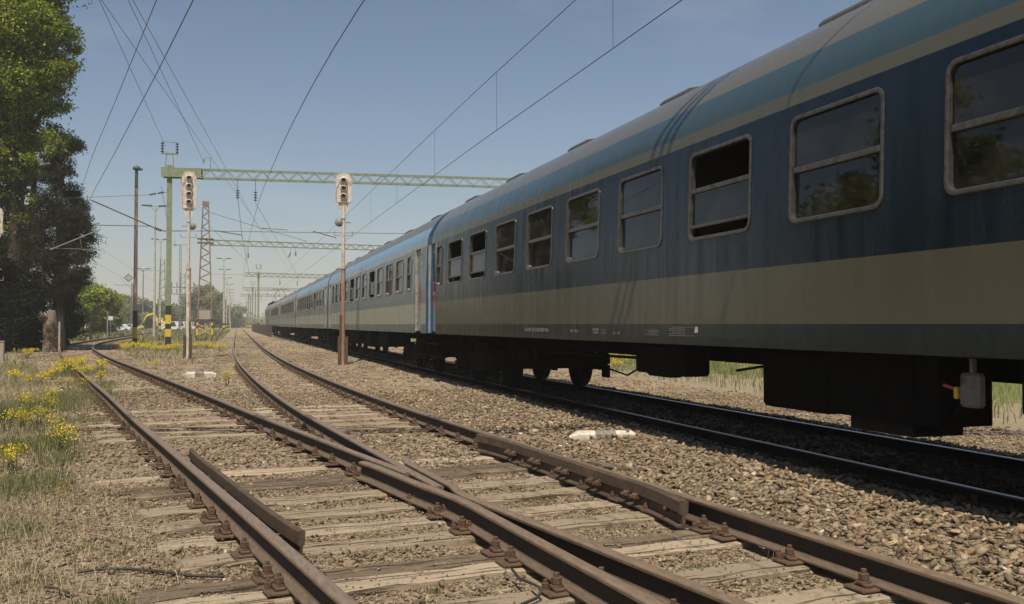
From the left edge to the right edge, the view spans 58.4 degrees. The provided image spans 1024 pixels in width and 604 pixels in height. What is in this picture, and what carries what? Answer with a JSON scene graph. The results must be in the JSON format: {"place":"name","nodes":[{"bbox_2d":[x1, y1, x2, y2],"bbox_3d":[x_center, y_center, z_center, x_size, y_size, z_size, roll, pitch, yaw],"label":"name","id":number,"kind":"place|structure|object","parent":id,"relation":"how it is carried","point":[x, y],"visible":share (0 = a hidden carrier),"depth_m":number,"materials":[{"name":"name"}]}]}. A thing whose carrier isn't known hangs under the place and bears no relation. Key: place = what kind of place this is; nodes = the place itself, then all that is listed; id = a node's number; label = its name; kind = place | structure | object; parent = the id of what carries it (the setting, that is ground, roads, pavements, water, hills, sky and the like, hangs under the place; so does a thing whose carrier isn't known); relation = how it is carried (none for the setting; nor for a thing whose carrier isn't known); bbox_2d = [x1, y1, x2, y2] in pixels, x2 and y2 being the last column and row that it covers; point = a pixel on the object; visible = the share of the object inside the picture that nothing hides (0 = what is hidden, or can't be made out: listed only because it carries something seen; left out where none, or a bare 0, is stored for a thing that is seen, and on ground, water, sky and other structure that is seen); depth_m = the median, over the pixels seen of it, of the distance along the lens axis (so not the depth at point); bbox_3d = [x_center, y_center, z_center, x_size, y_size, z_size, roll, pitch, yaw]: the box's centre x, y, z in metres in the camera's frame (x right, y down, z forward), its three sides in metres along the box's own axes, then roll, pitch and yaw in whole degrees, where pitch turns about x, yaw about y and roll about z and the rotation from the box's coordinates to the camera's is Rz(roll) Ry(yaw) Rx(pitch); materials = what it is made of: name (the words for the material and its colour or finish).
{"place":"outdoors","nodes":[
{"label":"outdoors","id":0,"kind":"place"},
{"bbox_2d":[0,363,75,508],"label":"green grass","id":1,"kind":"structure","parent":0,"point":[20,369],"depth_m":12.18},
{"bbox_2d":[0,340,217,367],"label":"green grass","id":2,"kind":"structure","parent":0,"point":[135,354],"depth_m":42.23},
{"bbox_2d":[40,329,229,341],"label":"green grass","id":3,"kind":"structure","parent":0,"point":[218,334],"depth_m":92.22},
{"bbox_2d":[0,366,703,603],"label":"green grass","id":4,"kind":"structure","parent":0,"point":[48,443],"depth_m":10.01,"materials":[{"name":"plant"}]},
{"bbox_2d":[1,0,861,324],"label":"sky","id":5,"kind":"structure","parent":0,"point":[246,69],"materials":[{"name":"blue"}]},
{"bbox_2d":[0,326,1023,603],"bbox_3d":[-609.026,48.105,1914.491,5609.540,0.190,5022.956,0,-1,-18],"label":"ground","id":6,"kind":"structure","parent":0,"point":[1016,422],"depth_m":9.63,"materials":[{"name":"gravel"}]},
{"bbox_2d":[0,443,24,475],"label":"flowering weed","id":7,"kind":"object","parent":6,"relation":"on","point":[11,459],"visible":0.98,"depth_m":8.64,"materials":[{"name":"yellow plant"}]},
{"bbox_2d":[0,131,46,340],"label":"ivy covered tree","id":8,"kind":"object","parent":6,"relation":"on","point":[1,202],"visible":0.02,"depth_m":53.06,"materials":[{"name":"green plant"}]},
{"bbox_2d":[0,247,53,352],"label":"dark hedge","id":9,"kind":"object","parent":6,"relation":"on","point":[21,323],"visible":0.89,"depth_m":46.51,"materials":[{"name":"green plant"}]},
{"bbox_2d":[21,403,53,424],"bbox_3d":[-6.672,1.585,12.810,0.440,0.328,0.470,0,-1,-18],"label":"flowering weed","id":10,"kind":"object","parent":6,"relation":"on","point":[35,410],"visible":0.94,"depth_m":12.75,"materials":[{"name":"yellow plant"}]},
{"bbox_2d":[0,370,79,467],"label":"grass","id":11,"kind":"structure","parent":6,"relation":"on","point":[21,391],"depth_m":13.89,"materials":[{"name":"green plant"}]},
{"bbox_2d":[0,0,92,270],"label":"broadleaf tree","id":12,"kind":"object","parent":6,"relation":"on","point":[33,76],"visible":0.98,"depth_m":49.51,"materials":[{"name":"green plant"}]},
{"bbox_2d":[38,310,61,351],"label":"pollarded trunk","id":13,"kind":"object","parent":6,"relation":"on","point":[50,333],"visible":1,"depth_m":46.18,"materials":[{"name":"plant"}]},
{"bbox_2d":[11,141,106,350],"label":"conifer tree","id":14,"kind":"object","parent":6,"relation":"on","point":[66,285],"visible":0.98,"depth_m":48.66,"materials":[{"name":"green plant"}]},
{"bbox_2d":[45,423,81,453],"bbox_3d":[-4.905,1.498,10.000,0.365,0.363,0.400,0,-1,9],"label":"flowering weed","id":15,"kind":"object","parent":6,"relation":"on","point":[63,436],"visible":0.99,"depth_m":10.01,"materials":[{"name":"yellow plant"}]},
{"bbox_2d":[51,358,83,372],"bbox_3d":[-12.038,1.778,24.793,0.736,0.525,0.633,0,-1,3],"label":"flowering weed","id":16,"kind":"object","parent":6,"relation":"on","point":[60,363],"visible":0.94,"depth_m":24.80,"materials":[{"name":"yellow plant"}]},
{"bbox_2d":[36,210,100,341],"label":"lattice mast","id":17,"kind":"object","parent":6,"relation":"on","point":[58,248],"visible":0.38,"depth_m":48.43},
{"bbox_2d":[49,135,94,317],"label":"broadleaf tree","id":18,"kind":"object","parent":6,"relation":"on","point":[78,146],"visible":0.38,"depth_m":56.11,"materials":[{"name":"green plant"}]},
{"bbox_2d":[51,298,96,339],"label":"broadleaf tree","id":19,"kind":"object","parent":6,"relation":"on","point":[86,313],"visible":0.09,"depth_m":78.10,"materials":[{"name":"green plant"}]},
{"bbox_2d":[52,285,109,333],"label":"broadleaf tree","id":20,"kind":"object","parent":6,"relation":"on","point":[97,296],"visible":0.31,"depth_m":99.01,"materials":[{"name":"green plant"}]},
{"bbox_2d":[0,459,209,603],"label":"dry straw","id":21,"kind":"object","parent":6,"relation":"on","point":[12,505],"visible":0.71,"depth_m":5.91,"materials":[{"name":"beige plant"}]},
{"bbox_2d":[89,282,127,333],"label":"broadleaf tree","id":22,"kind":"object","parent":6,"relation":"on","point":[112,305],"visible":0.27,"depth_m":107.84,"materials":[{"name":"green plant"}]},
{"bbox_2d":[108,308,129,331],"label":"broadleaf tree","id":23,"kind":"object","parent":6,"relation":"on","point":[117,323],"visible":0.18,"depth_m":129.90,"materials":[{"name":"green plant"}]},
{"bbox_2d":[123,294,144,324],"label":"broadleaf tree","id":24,"kind":"object","parent":6,"relation":"on","point":[128,298],"visible":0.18,"depth_m":213.15,"materials":[{"name":"green plant"}]},
{"bbox_2d":[132,166,142,345],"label":"siren pole","id":25,"kind":"object","parent":6,"relation":"on","point":[135,289],"visible":0.93,"depth_m":58.01,"materials":[{"name":"metal"}]},
{"bbox_2d":[132,295,157,322],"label":"broadleaf tree","id":26,"kind":"object","parent":6,"relation":"on","point":[148,309],"visible":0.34,"depth_m":233.55,"materials":[{"name":"green plant"}]},
{"bbox_2d":[75,567,224,577],"bbox_3d":[-2.018,1.517,5.120,0.911,0.040,0.085,0,-1,11],"label":"loose cable","id":27,"kind":"object","parent":6,"relation":"on","point":[160,571],"visible":0.96,"depth_m":5.13,"materials":[{"name":"black rubber"}]},
{"bbox_2d":[90,402,213,415],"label":"sleeper","id":28,"kind":"object","parent":6,"relation":"on","point":[208,408],"visible":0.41,"depth_m":14.67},
{"bbox_2d":[40,301,264,327],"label":"woodland","id":29,"kind":"object","parent":6,"relation":"on","point":[261,322],"visible":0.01,"depth_m":356.56,"materials":[{"name":"green plant"}]},
{"bbox_2d":[142,204,166,336],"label":"lamp post","id":30,"kind":"object","parent":6,"relation":"on","point":[154,307],"visible":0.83,"depth_m":85.01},
{"bbox_2d":[90,405,222,418],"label":"sleeper","id":31,"kind":"object","parent":6,"relation":"on","point":[215,411],"visible":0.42,"depth_m":14.13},
{"bbox_2d":[157,259,165,333],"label":"lattice mast","id":32,"kind":"object","parent":6,"relation":"on","point":[162,295],"visible":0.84,"depth_m":104.87,"materials":[{"name":"metal"}]},
{"bbox_2d":[180,171,203,358],"bbox_3d":[-13.075,-1.455,37.335,0.960,7.760,0.450,0,-1,-18],"label":"railway signal","id":33,"kind":"object","parent":6,"relation":"on","point":[189,192],"visible":0.98,"depth_m":37.24,"materials":[{"name":"metal"}]},
{"bbox_2d":[176,302,209,328],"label":"broadleaf tree","id":34,"kind":"object","parent":6,"relation":"on","point":[193,318],"visible":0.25,"depth_m":247.78,"materials":[{"name":"green plant"}]},
{"bbox_2d":[178,283,221,329],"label":"broadleaf tree","id":35,"kind":"object","parent":6,"relation":"on","point":[215,307],"visible":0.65,"depth_m":238.13,"materials":[{"name":"green plant"}]},
{"bbox_2d":[183,372,216,376],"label":"marker block","id":36,"kind":"structure","parent":6,"relation":"on","point":[200,374],"depth_m":24.48,"materials":[{"name":"concrete"}]},
{"bbox_2d":[58,330,357,603],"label":"rail","id":37,"kind":"object","parent":6,"relation":"on","point":[306,581],"visible":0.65,"depth_m":5.81,"materials":[{"name":"metal"}]},
{"bbox_2d":[205,286,231,328],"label":"broadleaf tree","id":38,"kind":"object","parent":6,"relation":"on","point":[218,319],"visible":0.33,"depth_m":259.40,"materials":[{"name":"green plant"}]},
{"bbox_2d":[37,336,403,352],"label":"ballast stones","id":39,"kind":"object","parent":6,"relation":"on","point":[251,342],"visible":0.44,"depth_m":57.87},
{"bbox_2d":[82,403,381,424],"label":"sleeper","id":40,"kind":"object","parent":6,"relation":"on","point":[225,415],"visible":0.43,"depth_m":13.78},
{"bbox_2d":[87,406,391,428],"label":"sleeper","id":41,"kind":"object","parent":6,"relation":"on","point":[232,418],"visible":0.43,"depth_m":13.16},
{"bbox_2d":[227,302,251,327],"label":"broadleaf tree","id":42,"kind":"object","parent":6,"relation":"on","point":[237,318],"visible":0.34,"depth_m":339.48,"materials":[{"name":"green plant"}]},
{"bbox_2d":[91,410,401,433],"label":"sleeper","id":43,"kind":"object","parent":6,"relation":"on","point":[393,417],"visible":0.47,"depth_m":12.54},
{"bbox_2d":[91,328,409,476],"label":"rail","id":44,"kind":"object","parent":6,"relation":"on","point":[345,456],"visible":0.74,"depth_m":11.21,"materials":[{"name":"metal"}]},
{"bbox_2d":[96,413,411,437],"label":"sleeper","id":45,"kind":"object","parent":6,"relation":"on","point":[250,426],"visible":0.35,"depth_m":12.01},
{"bbox_2d":[97,417,424,444],"bbox_3d":[-3.010,1.687,11.698,4.266,0.277,0.262,1,-2,-25],"label":"sleeper","id":46,"kind":"object","parent":6,"relation":"on","point":[131,438],"visible":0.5,"depth_m":11.46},
{"bbox_2d":[252,324,271,336],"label":"sheet fence","id":47,"kind":"object","parent":6,"relation":"on","point":[265,330],"visible":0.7,"depth_m":112.34,"materials":[{"name":"metal"}]},
{"bbox_2d":[26,142,509,349],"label":"overhead gantry","id":48,"kind":"object","parent":6,"relation":"on","point":[169,172],"visible":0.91,"depth_m":50.61,"materials":[{"name":"metal"}]},
{"bbox_2d":[78,0,193,304],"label":"overhead line","id":49,"kind":"object","parent":48,"relation":"hanging from","point":[138,107],"visible":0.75,"depth_m":20.16,"materials":[{"name":"metal"}]},
{"bbox_2d":[239,0,364,306],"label":"overhead line","id":50,"kind":"object","parent":48,"relation":"hanging from","point":[304,100],"visible":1,"depth_m":17.42,"materials":[{"name":"metal"}]},
{"bbox_2d":[264,0,681,300],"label":"overhead line","id":51,"kind":"object","parent":48,"relation":"hanging from","point":[496,106],"visible":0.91,"depth_m":21.19,"materials":[{"name":"metal"}]},
{"bbox_2d":[131,422,433,445],"bbox_3d":[-2.685,1.697,11.175,4.334,0.328,0.275,1,-2,-25],"label":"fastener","id":52,"kind":"object","parent":6,"relation":"on","point":[272,434],"visible":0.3,"depth_m":11.05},
{"bbox_2d":[245,264,324,324],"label":"overhead gantry","id":53,"kind":"object","parent":6,"relation":"on","point":[258,283],"visible":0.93,"depth_m":154.13,"materials":[{"name":"metal"}]},
{"bbox_2d":[196,201,382,334],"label":"overhead gantry","id":54,"kind":"object","parent":6,"relation":"on","point":[203,314],"visible":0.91,"depth_m":93.28,"materials":[{"name":"metal"}]},
{"bbox_2d":[137,426,447,451],"bbox_3d":[-2.599,1.680,10.572,4.348,0.322,0.275,1,-2,-25],"label":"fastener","id":55,"kind":"object","parent":6,"relation":"on","point":[144,447],"visible":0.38,"depth_m":10.54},
{"bbox_2d":[95,453,501,484],"bbox_3d":[-1.802,1.628,8.937,4.238,0.297,0.263,1,-2,-24],"label":"sleeper","id":56,"kind":"object","parent":6,"relation":"on","point":[331,463],"visible":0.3,"depth_m":8.72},
{"bbox_2d":[189,449,304,554],"bbox_3d":[-2.146,1.455,7.041,0.121,0.182,3.965,1,-2,-28],"label":"guard rail","id":57,"kind":"object","parent":56,"relation":"on","point":[292,535],"visible":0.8,"depth_m":6.16,"materials":[{"name":"metal"}]},
{"bbox_2d":[475,434,689,528],"bbox_3d":[0.433,1.469,8.027,0.180,0.182,4.077,1,-2,-22],"label":"guard rail","id":58,"kind":"object","parent":56,"relation":"on","point":[668,507],"visible":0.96,"depth_m":7.42,"materials":[{"name":"metal"}]},
{"bbox_2d":[143,432,464,459],"bbox_3d":[-2.229,1.669,10.061,4.351,0.326,0.274,1,-2,-25],"label":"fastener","id":59,"kind":"object","parent":6,"relation":"on","point":[151,454],"visible":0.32,"depth_m":9.98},
{"bbox_2d":[252,398,367,410],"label":"sleeper","id":60,"kind":"object","parent":6,"relation":"on","point":[363,404],"visible":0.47,"depth_m":15.35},
{"bbox_2d":[254,401,373,413],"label":"sleeper","id":61,"kind":"object","parent":6,"relation":"on","point":[369,406],"visible":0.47,"depth_m":14.69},
{"bbox_2d":[110,455,518,496],"bbox_3d":[-1.455,1.608,8.375,4.123,0.286,0.225,1,-2,-24],"label":"sleeper","id":62,"kind":"object","parent":6,"relation":"on","point":[348,472],"visible":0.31,"depth_m":8.21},
{"bbox_2d":[151,438,477,467],"bbox_3d":[-1.921,1.656,9.529,4.143,0.324,0.274,1,-2,-24],"label":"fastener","id":63,"kind":"object","parent":6,"relation":"on","point":[315,454],"visible":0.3,"depth_m":9.41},
{"bbox_2d":[126,458,536,501],"bbox_3d":[-1.313,1.601,8.172,3.944,0.281,0.222,1,-2,-24],"label":"sleeper","id":64,"kind":"object","parent":6,"relation":"on","point":[188,493],"visible":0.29,"depth_m":7.93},
{"bbox_2d":[232,333,443,489],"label":"rail","id":65,"kind":"object","parent":6,"relation":"on","point":[335,434],"visible":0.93,"depth_m":10.91,"materials":[{"name":"metal"}]},
{"bbox_2d":[333,173,353,364],"bbox_3d":[-5.785,-1.081,31.390,0.720,6.720,0.450,0,-1,-9],"label":"railway signal","id":66,"kind":"object","parent":6,"relation":"on","point":[343,198],"visible":0.98,"depth_m":31.30,"materials":[{"name":"metal"}]},
{"bbox_2d":[137,470,569,518],"bbox_3d":[-1.041,1.585,7.521,3.787,0.276,0.274,1,-2,-25],"label":"sleeper","id":67,"kind":"object","parent":6,"relation":"on","point":[197,506],"visible":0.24,"depth_m":7.31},
{"bbox_2d":[2,351,736,392],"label":"ballast stones","id":68,"kind":"object","parent":6,"relation":"on","point":[251,358],"visible":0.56,"depth_m":25.96,"materials":[{"name":"gravel"}]},
{"bbox_2d":[156,479,597,535],"bbox_3d":[-0.723,1.572,7.026,3.874,0.279,0.274,1,-2,-25],"label":"sleeper","id":69,"kind":"object","parent":6,"relation":"on","point":[210,520],"visible":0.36,"depth_m":6.77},
{"bbox_2d":[356,461,664,603],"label":"wing rail","id":70,"kind":"object","parent":69,"relation":"on","point":[585,582],"visible":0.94,"depth_m":5.30,"materials":[{"name":"metal"}]},
{"bbox_2d":[402,456,751,603],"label":"wing rail","id":71,"kind":"object","parent":69,"relation":"on","point":[661,585],"visible":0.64,"depth_m":4.80,"materials":[{"name":"metal"}]},
{"bbox_2d":[157,490,628,550],"bbox_3d":[-0.507,1.567,6.538,3.794,0.294,0.272,1,-2,-24],"label":"sleeper","id":72,"kind":"object","parent":6,"relation":"on","point":[224,533],"visible":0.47,"depth_m":6.33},
{"bbox_2d":[167,502,660,571],"bbox_3d":[-0.340,1.548,6.023,3.613,0.282,0.283,1,-2,-25],"label":"sleeper","id":73,"kind":"object","parent":6,"relation":"on","point":[243,555],"visible":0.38,"depth_m":5.82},
{"bbox_2d":[136,515,718,603],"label":"sleeper","id":74,"kind":"object","parent":6,"relation":"on","point":[493,552],"visible":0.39,"depth_m":5.18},
{"bbox_2d":[153,522,759,603],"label":"sleeper","id":75,"kind":"object","parent":6,"relation":"on","point":[277,590],"visible":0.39,"depth_m":5.00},
{"bbox_2d":[0,452,1023,603],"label":"ballast stones","id":76,"kind":"object","parent":6,"relation":"on","point":[961,558],"visible":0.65,"depth_m":6.51,"materials":[{"name":"gravel"}]},
{"bbox_2d":[0,473,1023,603],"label":"grit","id":77,"kind":"object","parent":6,"relation":"on","point":[470,551],"visible":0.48,"depth_m":5.83,"materials":[{"name":"gravel"}]},
{"bbox_2d":[0,385,1023,468],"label":"ballast stones","id":78,"kind":"object","parent":6,"relation":"on","point":[491,406],"visible":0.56,"depth_m":11.89,"materials":[{"name":"gravel"}]},
{"bbox_2d":[351,544,825,603],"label":"sleeper","id":79,"kind":"object","parent":6,"relation":"on","point":[554,592],"visible":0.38,"depth_m":5.00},
{"bbox_2d":[511,568,541,603],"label":"bond cable","id":80,"kind":"object","parent":79,"relation":"on","point":[530,583],"visible":1,"depth_m":4.60,"materials":[{"name":"black rubber"}]},
{"bbox_2d":[569,430,635,440],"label":"marker block","id":81,"kind":"structure","parent":6,"relation":"on","point":[582,434],"depth_m":10.89,"materials":[{"name":"concrete"}]},
{"bbox_2d":[588,459,630,470],"bbox_3d":[0.942,1.581,8.815,0.491,0.069,0.185,-1,-2,34],"label":"broken plank","id":82,"kind":"object","parent":6,"relation":"on","point":[608,465],"visible":0.84,"depth_m":8.79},
{"bbox_2d":[241,328,1023,603],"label":"rail","id":83,"kind":"object","parent":6,"relation":"on","point":[916,583],"visible":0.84,"depth_m":5.21,"materials":[{"name":"metal"}]},
{"bbox_2d":[245,327,1023,511],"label":"rail","id":84,"kind":"object","parent":6,"relation":"on","point":[937,486],"visible":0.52,"depth_m":9.04,"materials":[{"name":"metal"}]},
{"bbox_2d":[270,296,285,335],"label":"passenger coach","id":85,"kind":"object","parent":84,"relation":"on","point":[274,313],"visible":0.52,"depth_m":97.44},
{"bbox_2d":[279,287,323,340],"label":"passenger coach","id":86,"kind":"object","parent":84,"relation":"on","point":[287,313],"visible":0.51,"depth_m":74.65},
{"bbox_2d":[295,268,367,348],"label":"passenger coach","id":87,"kind":"object","parent":84,"relation":"on","point":[311,316],"visible":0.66,"depth_m":51.47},
{"bbox_2d":[328,209,490,371],"bbox_3d":[-4.084,-0.039,33.236,2.878,4.167,23.580,0,-1,-17],"label":"passenger coach","id":88,"kind":"object","parent":84,"relation":"on","point":[386,295],"visible":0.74,"depth_m":26.94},
{"bbox_2d":[376,267,382,296],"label":"window","id":89,"kind":"structure","parent":88,"relation":"in","point":[379,292],"depth_m":28.77,"materials":[{"name":"glass"}]},
{"bbox_2d":[385,263,392,295],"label":"window","id":90,"kind":"structure","parent":88,"relation":"in","point":[389,268],"depth_m":27.09,"materials":[{"name":"glass"}]},
{"bbox_2d":[395,259,403,293],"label":"window","id":91,"kind":"structure","parent":88,"relation":"in","point":[399,264],"depth_m":25.44,"materials":[{"name":"glass"}]},
{"bbox_2d":[406,256,411,291],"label":"window","id":92,"kind":"structure","parent":88,"relation":"in","point":[409,261],"depth_m":24.04,"materials":[{"name":"glass"}]},
{"bbox_2d":[414,248,432,355],"bbox_3d":[-2.210,0.015,22.771,0.339,2.650,0.800,0,-1,-17],"label":"door","id":93,"kind":"structure","parent":88,"relation":"in","point":[418,254],"depth_m":23.00,"materials":[{"name":"grey paint"}]},
{"bbox_2d":[428,0,1023,437],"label":"passenger coach","id":94,"kind":"object","parent":84,"relation":"on","point":[826,216],"visible":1,"depth_m":7.77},
{"bbox_2d":[428,243,447,358],"bbox_3d":[-1.724,-0.024,21.201,0.339,2.650,0.800,0,-1,-18],"label":"door","id":95,"kind":"structure","parent":94,"relation":"in","point":[435,245],"depth_m":21.29,"materials":[{"name":"grey paint"}]},
{"bbox_2d":[435,244,442,285],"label":"window","id":96,"kind":"structure","parent":94,"relation":"in","point":[439,253],"depth_m":20.61,"materials":[{"name":"glass"}]},
{"bbox_2d":[447,237,461,283],"bbox_3d":[-1.178,-0.848,19.159,0.062,0.920,1.178,2,-2,-18],"label":"window","id":97,"kind":"structure","parent":94,"relation":"in","point":[454,264],"depth_m":19.27,"materials":[{"name":"glass"}]},
{"bbox_2d":[468,229,486,279],"bbox_3d":[-0.640,-0.889,17.468,0.062,0.920,1.178,2,-2,-18],"label":"window","id":98,"kind":"structure","parent":94,"relation":"in","point":[477,260],"depth_m":17.56,"materials":[{"name":"glass"}]},
{"bbox_2d":[494,218,515,275],"bbox_3d":[-0.102,-0.931,15.777,0.062,0.920,1.178,2,-2,-18],"label":"window","id":99,"kind":"structure","parent":94,"relation":"in","point":[505,232],"depth_m":15.83,"materials":[{"name":"glass"}]},
{"bbox_2d":[526,205,552,269],"bbox_3d":[0.436,-0.972,14.086,0.062,0.920,1.178,2,-2,-18],"label":"window","id":100,"kind":"structure","parent":94,"relation":"in","point":[540,221],"depth_m":14.12,"materials":[{"name":"glass"}]},
{"bbox_2d":[566,188,599,262],"bbox_3d":[0.974,-1.013,12.395,0.062,0.920,1.178,2,-2,-18],"label":"window","id":101,"kind":"structure","parent":94,"relation":"in","point":[583,210],"depth_m":12.42,"materials":[{"name":"glass"}]},
{"bbox_2d":[617,166,663,253],"bbox_3d":[1.511,-1.055,10.704,0.062,0.920,1.178,2,-2,-18],"label":"window","id":102,"kind":"structure","parent":94,"relation":"in","point":[640,210],"depth_m":10.71,"materials":[{"name":"glass"}]},
{"bbox_2d":[688,134,751,240],"bbox_3d":[2.049,-1.096,9.013,0.062,0.920,1.178,2,-2,-18],"label":"window","id":103,"kind":"structure","parent":94,"relation":"in","point":[729,200],"depth_m":9.01,"materials":[{"name":"glass"}]},
{"bbox_2d":[788,87,884,222],"bbox_3d":[2.587,-1.137,7.322,0.062,0.920,1.178,2,-2,-18],"label":"window","id":104,"kind":"structure","parent":94,"relation":"in","point":[836,152],"depth_m":7.29,"materials":[{"name":"glass"}]},
{"bbox_2d":[944,34,1023,194],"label":"window","id":105,"kind":"structure","parent":94,"relation":"in","point":[984,123],"depth_m":5.89,"materials":[{"name":"glass"}]},
{"bbox_2d":[249,327,1023,471],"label":"rail","id":106,"kind":"object","parent":6,"relation":"on","point":[1010,463],"visible":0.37,"depth_m":10.97,"materials":[{"name":"metal"}]},
{"bbox_2d":[668,568,906,603],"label":"sleeper","id":107,"kind":"object","parent":6,"relation":"on","point":[862,587],"visible":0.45,"depth_m":4.63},
{"bbox_2d":[593,355,1021,424],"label":"green grass","id":108,"kind":"structure","parent":0,"point":[760,388],"depth_m":22.27,"materials":[{"name":"plant"}]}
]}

